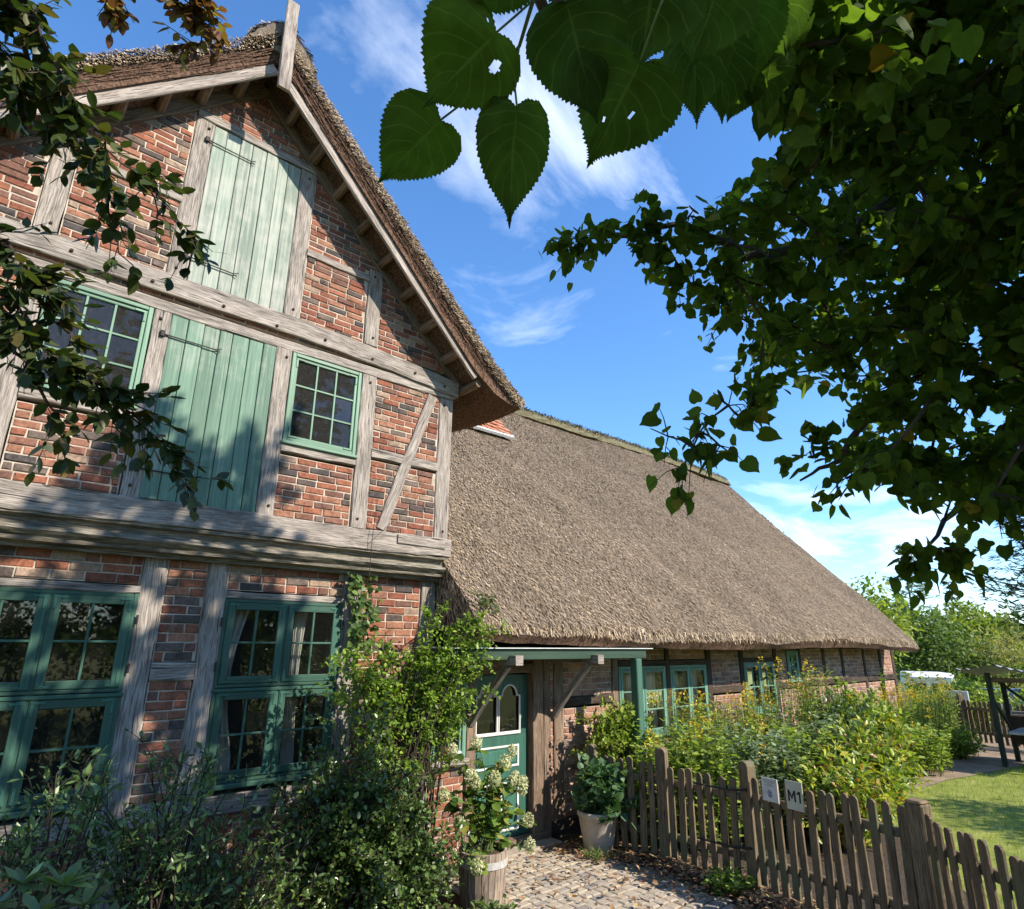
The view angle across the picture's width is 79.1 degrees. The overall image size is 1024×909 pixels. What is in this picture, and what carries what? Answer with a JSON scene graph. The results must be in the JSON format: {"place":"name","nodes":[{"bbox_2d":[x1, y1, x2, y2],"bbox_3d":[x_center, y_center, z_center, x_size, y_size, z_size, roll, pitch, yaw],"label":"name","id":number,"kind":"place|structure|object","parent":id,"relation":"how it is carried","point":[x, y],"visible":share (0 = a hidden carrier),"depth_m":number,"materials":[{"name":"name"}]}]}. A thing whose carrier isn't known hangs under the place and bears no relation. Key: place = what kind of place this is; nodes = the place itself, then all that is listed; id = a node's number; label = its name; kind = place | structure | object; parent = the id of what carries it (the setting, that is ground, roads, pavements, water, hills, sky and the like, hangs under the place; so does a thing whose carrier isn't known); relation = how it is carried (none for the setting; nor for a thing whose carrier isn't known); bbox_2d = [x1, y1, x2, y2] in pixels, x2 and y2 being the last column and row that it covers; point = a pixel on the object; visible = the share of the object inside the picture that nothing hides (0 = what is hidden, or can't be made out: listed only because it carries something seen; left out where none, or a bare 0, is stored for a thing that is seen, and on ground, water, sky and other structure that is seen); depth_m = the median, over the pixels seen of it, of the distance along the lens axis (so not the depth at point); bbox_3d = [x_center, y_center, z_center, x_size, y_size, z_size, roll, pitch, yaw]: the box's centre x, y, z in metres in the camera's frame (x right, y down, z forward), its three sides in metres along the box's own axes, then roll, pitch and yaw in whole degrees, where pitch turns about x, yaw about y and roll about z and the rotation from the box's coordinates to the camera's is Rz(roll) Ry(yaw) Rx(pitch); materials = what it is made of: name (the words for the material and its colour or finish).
{"place":"outdoors","nodes":[
{"label":"outdoors","id":0,"kind":"place"},
{"bbox_2d":[439,713,460,748],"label":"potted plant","id":1,"kind":"object","parent":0,"point":[446,747],"visible":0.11,"depth_m":7.11,"materials":[{"name":"green plant"}]},
{"bbox_2d":[0,0,1023,623],"label":"sky","id":2,"kind":"structure","parent":0,"point":[599,355],"materials":[{"name":"blue"}]},
{"bbox_2d":[439,846,740,908],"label":"cobble path","id":3,"kind":"structure","parent":0,"point":[621,897],"depth_m":6.28,"materials":[{"name":"stone"}]},
{"bbox_2d":[458,841,507,908],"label":"planter barrel","id":4,"kind":"object","parent":3,"relation":"on","point":[491,885],"visible":0.62,"depth_m":5.84,"materials":[{"name":"brown wood"}]},
{"bbox_2d":[438,736,536,876],"bbox_3d":[-0.240,3.407,6.167,1.220,1.173,0.596,15,-22,-39],"label":"hydrangea","id":5,"kind":"object","parent":4,"relation":"in","point":[490,820],"visible":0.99,"depth_m":6.10,"materials":[{"name":"green plant"}]},
{"bbox_2d":[578,846,619,862],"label":"weed tuft","id":6,"kind":"object","parent":3,"relation":"on","point":[596,855],"visible":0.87,"depth_m":7.08,"materials":[{"name":"green plant"}]},
{"bbox_2d":[297,754,968,908],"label":"planting bed","id":7,"kind":"object","parent":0,"point":[442,899],"visible":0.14,"depth_m":6.89,"materials":[{"name":"soil"}]},
{"bbox_2d":[0,859,130,908],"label":"rhododendron","id":8,"kind":"object","parent":7,"relation":"on","point":[64,879],"visible":1,"depth_m":2.69,"materials":[{"name":"green plant"}]},
{"bbox_2d":[0,744,148,908],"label":"open shrub","id":9,"kind":"object","parent":7,"relation":"on","point":[25,844],"visible":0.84,"depth_m":3.64,"materials":[{"name":"green plant"}]},
{"bbox_2d":[0,0,232,521],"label":"beech tree","id":10,"kind":"object","parent":7,"relation":"on","point":[20,81],"visible":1,"depth_m":1.96,"materials":[{"name":"green plant"}]},
{"bbox_2d":[54,729,267,908],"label":"open shrub","id":11,"kind":"object","parent":7,"relation":"on","point":[164,850],"visible":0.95,"depth_m":4.05,"materials":[{"name":"green plant"}]},
{"bbox_2d":[113,795,325,908],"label":"open shrub","id":12,"kind":"object","parent":7,"relation":"on","point":[250,900],"visible":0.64,"depth_m":4.47,"materials":[{"name":"green plant"}]},
{"bbox_2d":[235,691,454,908],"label":"evergreen shrub","id":13,"kind":"object","parent":7,"relation":"on","point":[354,794],"visible":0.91,"depth_m":5.22,"materials":[{"name":"green plant"}]},
{"bbox_2d":[321,775,481,908],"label":"evergreen shrub","id":14,"kind":"object","parent":7,"relation":"on","point":[405,874],"visible":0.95,"depth_m":5.25,"materials":[{"name":"green plant"}]},
{"bbox_2d":[305,598,512,903],"bbox_3d":[-1.067,2.855,6.137,2.132,2.860,0.953,15,-22,-39],"label":"climbing rose","id":15,"kind":"object","parent":7,"relation":"on","point":[427,715],"visible":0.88,"depth_m":6.33,"materials":[{"name":"green plant"}]},
{"bbox_2d":[451,893,517,908],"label":"weed tuft","id":16,"kind":"object","parent":7,"relation":"on","point":[491,905],"visible":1,"depth_m":5.53,"materials":[{"name":"green plant"}]},
{"bbox_2d":[577,809,616,854],"bbox_3d":[1.038,4.529,7.455,0.500,0.460,0.500,15,-22,-39],"label":"stone pot","id":17,"kind":"object","parent":7,"relation":"on","point":[595,834],"visible":0.56,"depth_m":7.29,"materials":[{"name":"stone"}]},
{"bbox_2d":[571,753,640,829],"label":"potted plant","id":18,"kind":"object","parent":17,"relation":"in","point":[599,790],"visible":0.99,"depth_m":7.42,"materials":[{"name":"green plant"}]},
{"bbox_2d":[568,693,656,833],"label":"garden shrub","id":19,"kind":"object","parent":7,"relation":"on","point":[620,741],"visible":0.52,"depth_m":8.27,"materials":[{"name":"green plant"}]},
{"bbox_2d":[586,743,672,862],"bbox_3d":[1.401,4.168,7.530,1.036,1.200,0.126,-10,-20,30],"label":"picket fence","id":20,"kind":"object","parent":7,"relation":"on","point":[653,831],"visible":0.7,"depth_m":7.35,"materials":[{"name":"brown wood"}]},
{"bbox_2d":[446,835,840,908],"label":"leaf litter","id":21,"kind":"object","parent":7,"relation":"on","point":[756,899],"visible":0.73,"depth_m":6.49,"materials":[{"name":"brown plant"}]},
{"bbox_2d":[629,721,748,854],"bbox_3d":[2.269,4.167,7.928,1.577,1.450,1.491,15,-22,-39],"label":"perennial","id":22,"kind":"object","parent":7,"relation":"on","point":[678,759],"visible":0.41,"depth_m":7.82,"materials":[{"name":"green plant"}]},
{"bbox_2d":[660,689,740,829],"bbox_3d":[2.689,4.314,8.967,1.520,1.782,1.147,15,-22,-39],"label":"goldenrod","id":23,"kind":"object","parent":7,"relation":"on","point":[716,721],"visible":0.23,"depth_m":9.06,"materials":[{"name":"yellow plant"}]},
{"bbox_2d":[683,681,765,787],"bbox_3d":[3.395,4.498,9.636,1.570,1.831,1.233,15,-22,-39],"label":"goldenrod","id":24,"kind":"object","parent":7,"relation":"on","point":[747,707],"visible":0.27,"depth_m":9.71,"materials":[{"name":"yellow plant"}]},
{"bbox_2d":[700,861,757,897],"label":"weed tuft","id":25,"kind":"object","parent":7,"relation":"on","point":[727,878],"visible":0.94,"depth_m":6.21,"materials":[{"name":"green plant"}]},
{"bbox_2d":[695,717,813,849],"bbox_3d":[3.153,4.296,8.275,1.538,1.420,1.488,15,-22,-39],"label":"perennial","id":26,"kind":"object","parent":7,"relation":"on","point":[759,761],"visible":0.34,"depth_m":8.11,"materials":[{"name":"green plant"}]},
{"bbox_2d":[725,687,804,758],"bbox_3d":[4.190,4.724,10.152,1.476,1.714,1.169,15,-22,-39],"label":"goldenrod","id":27,"kind":"object","parent":7,"relation":"on","point":[768,710],"visible":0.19,"depth_m":10.17,"materials":[{"name":"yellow plant"}]},
{"bbox_2d":[734,709,845,831],"bbox_3d":[4.030,4.511,8.946,1.515,1.417,1.672,15,-22,-39],"label":"perennial","id":28,"kind":"object","parent":7,"relation":"on","point":[814,756],"visible":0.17,"depth_m":8.93,"materials":[{"name":"green plant"}]},
{"bbox_2d":[755,656,840,732],"bbox_3d":[4.985,4.629,10.671,1.580,2.212,1.297,0,-17,3],"label":"goldenrod","id":29,"kind":"object","parent":7,"relation":"on","point":[804,698],"visible":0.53,"depth_m":10.69,"materials":[{"name":"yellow plant"}]},
{"bbox_2d":[761,711,858,787],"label":"perennial","id":30,"kind":"object","parent":7,"relation":"on","point":[810,724],"visible":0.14,"depth_m":9.80,"materials":[{"name":"green plant"}]},
{"bbox_2d":[790,676,859,723],"bbox_3d":[5.784,5.015,11.301,1.557,1.852,1.117,15,-22,-39],"label":"goldenrod","id":31,"kind":"object","parent":7,"relation":"on","point":[847,698],"visible":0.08,"depth_m":11.46,"materials":[{"name":"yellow plant"}]},
{"bbox_2d":[792,683,879,744],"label":"garden shrub","id":32,"kind":"object","parent":7,"relation":"on","point":[833,708],"visible":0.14,"depth_m":10.74,"materials":[{"name":"green plant"}]},
{"bbox_2d":[738,760,946,908],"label":"picket fence","id":33,"kind":"object","parent":7,"relation":"on","point":[909,831],"visible":0.99,"depth_m":5.60,"materials":[{"name":"brown wood"}]},
{"bbox_2d":[666,767,752,875],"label":"garden gate","id":34,"kind":"structure","parent":33,"relation":"attached to","point":[725,849],"depth_m":6.83,"materials":[{"name":"brown wood"}]},
{"bbox_2d":[761,776,778,803],"bbox_3d":[2.610,3.394,6.276,0.010,0.215,0.190,10,-19,-28],"label":"sign","id":35,"kind":"object","parent":33,"relation":"attached to","point":[769,789],"visible":1,"depth_m":6.27,"materials":[{"name":"grey metal"}]},
{"bbox_2d":[784,779,804,812],"bbox_3d":[2.750,3.322,6.036,0.010,0.255,0.190,10,-19,-28],"label":"sign","id":36,"kind":"object","parent":33,"relation":"attached to","point":[794,795],"visible":1,"depth_m":6.03,"materials":[{"name":"grey metal"}]},
{"bbox_2d":[830,654,857,698],"bbox_3d":[6.935,5.267,12.802,0.522,2.265,0.412,-9,-20,30],"label":"sapling","id":37,"kind":"object","parent":7,"relation":"on","point":[839,684],"visible":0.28,"depth_m":12.94,"materials":[{"name":"green plant"}]},
{"bbox_2d":[781,745,911,851],"bbox_3d":[4.222,4.404,7.801,1.916,1.312,1.340,15,-22,-39],"label":"rhododendron","id":38,"kind":"object","parent":7,"relation":"on","point":[849,779],"visible":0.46,"depth_m":7.69,"materials":[{"name":"green plant"}]},
{"bbox_2d":[802,719,924,825],"bbox_3d":[5.018,4.548,8.798,2.071,1.477,1.540,15,-22,-39],"label":"rhododendron","id":39,"kind":"object","parent":7,"relation":"on","point":[881,758],"visible":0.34,"depth_m":8.67,"materials":[{"name":"green plant"}]},
{"bbox_2d":[832,682,915,743],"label":"garden shrub","id":40,"kind":"object","parent":7,"relation":"on","point":[872,696],"visible":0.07,"depth_m":11.32,"materials":[{"name":"green plant"}]},
{"bbox_2d":[877,668,888,704],"bbox_3d":[8.481,5.853,14.111,0.295,1.934,0.530,-3,-17,11],"label":"sapling","id":41,"kind":"object","parent":7,"relation":"on","point":[881,683],"visible":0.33,"depth_m":14.18,"materials":[{"name":"green plant"}]},
{"bbox_2d":[838,705,931,806],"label":"rhododendron","id":42,"kind":"object","parent":7,"relation":"on","point":[885,720],"visible":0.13,"depth_m":9.69,"materials":[{"name":"green plant"}]},
{"bbox_2d":[877,684,933,759],"bbox_3d":[8.629,5.912,13.639,1.285,1.550,1.707,-10,-20,31],"label":"goldenrod","id":43,"kind":"object","parent":7,"relation":"on","point":[902,707],"visible":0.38,"depth_m":13.59,"materials":[{"name":"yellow plant"}]},
{"bbox_2d":[901,655,924,721],"bbox_3d":[10.206,6.179,15.602,0.585,2.209,0.358,-6,-18,20],"label":"sapling","id":44,"kind":"object","parent":7,"relation":"on","point":[914,685],"visible":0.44,"depth_m":15.72,"materials":[{"name":"green plant"}]},
{"bbox_2d":[889,682,954,758],"bbox_3d":[9.618,6.142,14.419,1.372,1.581,1.742,-4,-18,16],"label":"goldenrod","id":45,"kind":"object","parent":7,"relation":"on","point":[925,703],"visible":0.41,"depth_m":14.45,"materials":[{"name":"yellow plant"}]},
{"bbox_2d":[898,717,954,776],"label":"perennial","id":46,"kind":"object","parent":7,"relation":"on","point":[933,748],"visible":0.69,"depth_m":12.15,"materials":[{"name":"green plant"}]},
{"bbox_2d":[901,676,960,749],"bbox_3d":[10.580,6.466,15.562,1.459,1.644,1.467,0,-17,1],"label":"goldenrod","id":47,"kind":"object","parent":7,"relation":"on","point":[952,712],"visible":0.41,"depth_m":15.44,"materials":[{"name":"yellow plant"}]},
{"bbox_2d":[906,677,964,728],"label":"goldenrod","id":48,"kind":"object","parent":7,"relation":"on","point":[943,697],"visible":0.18,"depth_m":16.81,"materials":[{"name":"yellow plant"}]},
{"bbox_2d":[924,814,1023,908],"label":"picket fence","id":49,"kind":"object","parent":7,"relation":"on","point":[974,868],"visible":1,"depth_m":4.49,"materials":[{"name":"brown wood"}]},
{"bbox_2d":[295,656,1023,908],"bbox_3d":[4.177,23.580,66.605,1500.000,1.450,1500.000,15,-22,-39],"label":"ground","id":50,"kind":"structure","parent":0,"point":[995,829],"depth_m":9.52,"materials":[{"name":"green plant"}]},
{"bbox_2d":[0,0,919,908],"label":"farmhouse","id":51,"kind":"object","parent":50,"relation":"on","point":[314,348],"visible":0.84,"depth_m":6.93,"materials":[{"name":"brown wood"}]},
{"bbox_2d":[0,587,138,820],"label":"window","id":52,"kind":"structure","parent":51,"relation":"in","point":[31,688],"depth_m":4.95,"materials":[{"name":"teal paint"}]},
{"bbox_2d":[19,279,153,409],"bbox_3d":[-3.718,-0.972,5.495,0.850,1.031,0.123,15,-22,-39],"label":"window","id":53,"kind":"structure","parent":51,"relation":"in","point":[125,324],"depth_m":5.62,"materials":[{"name":"green paint"}]},
{"bbox_2d":[198,598,343,792],"bbox_3d":[-2.339,2.307,6.126,1.266,1.668,0.252,15,-22,-39],"label":"window","id":54,"kind":"structure","parent":51,"relation":"in","point":[279,685],"depth_m":6.03,"materials":[{"name":"teal paint"}]},
{"bbox_2d":[281,352,361,458],"bbox_3d":[-2.087,-0.530,6.873,0.870,1.046,0.123,15,-22,-39],"label":"window","id":55,"kind":"structure","parent":51,"relation":"in","point":[323,398],"depth_m":6.86,"materials":[{"name":"green paint"}]},
{"bbox_2d":[345,456,423,662],"bbox_3d":[-1.441,1.134,6.989,0.856,2.361,0.225,15,-22,-39],"label":"ivy vine","id":56,"kind":"object","parent":51,"relation":"attached to","point":[357,629],"visible":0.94,"depth_m":6.70,"materials":[{"name":"green plant"}]},
{"bbox_2d":[429,672,468,769],"bbox_3d":[-0.769,3.096,7.297,0.525,1.023,0.242,15,-22,-39],"label":"window","id":57,"kind":"structure","parent":51,"relation":"in","point":[461,743],"depth_m":7.32,"materials":[{"name":"green paint"}]},
{"bbox_2d":[469,589,499,644],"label":"vine","id":58,"kind":"object","parent":51,"relation":"on","point":[485,603],"visible":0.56,"depth_m":7.17,"materials":[{"name":"green plant"}]},
{"bbox_2d":[474,674,528,840],"bbox_3d":[-0.147,3.742,7.737,0.950,1.870,0.108,15,-22,-39],"label":"door","id":59,"kind":"structure","parent":51,"relation":"in","point":[495,744],"depth_m":7.83,"materials":[{"name":"green paint"}]},
{"bbox_2d":[618,665,670,737],"bbox_3d":[2.019,3.861,9.697,1.220,1.051,0.216,15,-22,-39],"label":"window","id":60,"kind":"structure","parent":51,"relation":"in","point":[654,699],"depth_m":9.81,"materials":[{"name":"green paint"}]},
{"bbox_2d":[648,710,655,728],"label":"geranium","id":61,"kind":"object","parent":51,"relation":"on","point":[650,714],"visible":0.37,"depth_m":9.78,"materials":[{"name":"plant"}]},
{"bbox_2d":[670,664,710,733],"bbox_3d":[2.972,4.115,10.504,1.110,1.051,0.216,15,-22,-39],"label":"window","id":62,"kind":"structure","parent":51,"relation":"in","point":[689,672],"depth_m":10.52,"materials":[{"name":"green paint"}]},
{"bbox_2d":[744,661,780,714],"bbox_3d":[4.798,4.526,12.072,1.210,0.931,0.216,15,-22,-39],"label":"window","id":63,"kind":"structure","parent":51,"relation":"in","point":[748,666],"depth_m":12.05,"materials":[{"name":"green paint"}]},
{"bbox_2d":[785,650,802,681],"bbox_3d":[5.906,4.453,13.061,0.530,0.626,0.131,15,-22,-39],"label":"window","id":64,"kind":"structure","parent":51,"relation":"in","point":[793,664],"depth_m":13.05,"materials":[{"name":"green paint"}]},
{"bbox_2d":[377,0,1023,610],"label":"linden tree","id":65,"kind":"object","parent":50,"relation":"on","point":[883,112],"visible":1,"depth_m":2.06,"materials":[{"name":"green plant"}]},
{"bbox_2d":[846,572,924,661],"bbox_3d":[13.988,7.436,24.786,4.704,5.512,4.404,15,-22,-39],"label":"broadleaf tree","id":66,"kind":"object","parent":50,"relation":"on","point":[885,609],"visible":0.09,"depth_m":24.55,"materials":[{"name":"green plant"}]},
{"bbox_2d":[864,594,921,666],"bbox_3d":[15.601,8.857,27.859,5.687,5.306,4.562,15,-22,-39],"label":"broadleaf tree","id":67,"kind":"object","parent":50,"relation":"on","point":[900,654],"depth_m":27.85,"materials":[{"name":"green plant"}]},
{"bbox_2d":[900,671,954,705],"bbox_3d":[18.943,11.027,28.241,1.730,2.180,4.515,-7,-19,24],"label":"camper van","id":68,"kind":"object","parent":50,"relation":"on","point":[915,674],"visible":0.14,"depth_m":26.71,"materials":[{"name":"white metal"}]},
{"bbox_2d":[880,543,980,704],"bbox_3d":[25.023,10.638,38.604,6.770,10.240,6.555,15,-22,-39],"label":"conifer tree","id":69,"kind":"object","parent":50,"relation":"on","point":[908,584],"visible":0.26,"depth_m":38.63,"materials":[{"name":"green plant"}]},
{"bbox_2d":[880,593,1023,675],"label":"woods","id":70,"kind":"object","parent":50,"relation":"on","point":[903,599],"visible":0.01,"depth_m":80.83,"materials":[{"name":"green plant"}]},
{"bbox_2d":[893,595,1016,687],"bbox_3d":[24.436,11.455,35.439,6.071,6.822,6.559,15,-22,-39],"label":"broadleaf tree","id":71,"kind":"object","parent":50,"relation":"on","point":[935,646],"visible":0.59,"depth_m":35.08,"materials":[{"name":"green plant"}]},
{"bbox_2d":[922,667,996,718],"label":"hedge bush","id":72,"kind":"object","parent":50,"relation":"on","point":[964,681],"visible":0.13,"depth_m":20.92,"materials":[{"name":"green plant"}]},
{"bbox_2d":[938,579,981,687],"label":"conifer tree","id":73,"kind":"object","parent":50,"relation":"on","point":[944,583],"visible":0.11,"depth_m":47.94,"materials":[{"name":"green plant"}]},
{"bbox_2d":[936,718,986,759],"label":"garden shrub","id":74,"kind":"object","parent":50,"relation":"on","point":[963,744],"visible":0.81,"depth_m":13.72,"materials":[{"name":"green plant"}]},
{"bbox_2d":[914,692,1023,746],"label":"picket fence","id":75,"kind":"object","parent":50,"relation":"on","point":[963,715],"visible":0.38,"depth_m":15.94,"materials":[{"name":"brown wood"}]},
{"bbox_2d":[926,596,1022,687],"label":"broadleaf tree","id":76,"kind":"object","parent":50,"relation":"on","point":[964,614],"visible":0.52,"depth_m":44.15,"materials":[{"name":"green plant"}]},
{"bbox_2d":[939,676,1013,732],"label":"hedge bush","id":77,"kind":"object","parent":50,"relation":"on","point":[977,695],"visible":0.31,"depth_m":18.42,"materials":[{"name":"green plant"}]},
{"bbox_2d":[947,678,1018,704],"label":"hedge bush","id":78,"kind":"object","parent":50,"relation":"on","point":[984,684],"visible":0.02,"depth_m":23.95,"materials":[{"name":"green plant"}]},
{"bbox_2d":[944,614,1023,687],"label":"broadleaf tree","id":79,"kind":"object","parent":50,"relation":"on","point":[1011,659],"visible":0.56,"depth_m":35.17,"materials":[{"name":"green plant"}]},
{"bbox_2d":[953,664,1023,767],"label":"shelter","id":80,"kind":"object","parent":50,"relation":"on","point":[1014,720],"visible":1,"depth_m":13.38,"materials":[{"name":"brown wood"}]},
{"bbox_2d":[966,515,1023,628],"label":"spruce tree","id":81,"kind":"object","parent":50,"relation":"on","point":[1012,589],"visible":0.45,"depth_m":20.68,"materials":[{"name":"green plant"}]},
{"bbox_2d":[977,688,1023,714],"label":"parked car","id":82,"kind":"object","parent":50,"relation":"on","point":[1016,690],"visible":0.02,"depth_m":28.07,"materials":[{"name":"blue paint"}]},
{"bbox_2d":[984,599,1023,686],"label":"broadleaf tree","id":83,"kind":"object","parent":50,"relation":"on","point":[1016,624],"visible":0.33,"depth_m":43.28,"materials":[{"name":"green plant"}]},
{"bbox_2d":[1002,688,1023,710],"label":"hedge bush","id":84,"kind":"object","parent":50,"relation":"on","point":[1018,702],"visible":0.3,"depth_m":17.99,"materials":[{"name":"green plant"}]},
{"bbox_2d":[1003,644,1023,687],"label":"broadleaf tree","id":85,"kind":"object","parent":50,"relation":"on","point":[1018,667],"visible":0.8,"depth_m":30.32,"materials":[{"name":"green plant"}]},
{"bbox_2d":[894,763,1023,907],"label":"grass","id":86,"kind":"structure","parent":0,"point":[976,793],"depth_m":9.66,"materials":[{"name":"green plant"}]},
{"bbox_2d":[903,724,1023,796],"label":"sandy path","id":87,"kind":"structure","parent":0,"point":[987,761],"depth_m":13.21,"materials":[{"name":"beige sand"}]},
{"bbox_2d":[943,689,973,736],"bbox_3d":[12.245,7.109,16.968,0.100,1.260,0.600,15,-22,-39],"label":"notice board","id":88,"kind":"object","parent":87,"relation":"on","point":[966,696],"visible":0.33,"depth_m":16.92,"materials":[{"name":"grey wood"}]}
]}

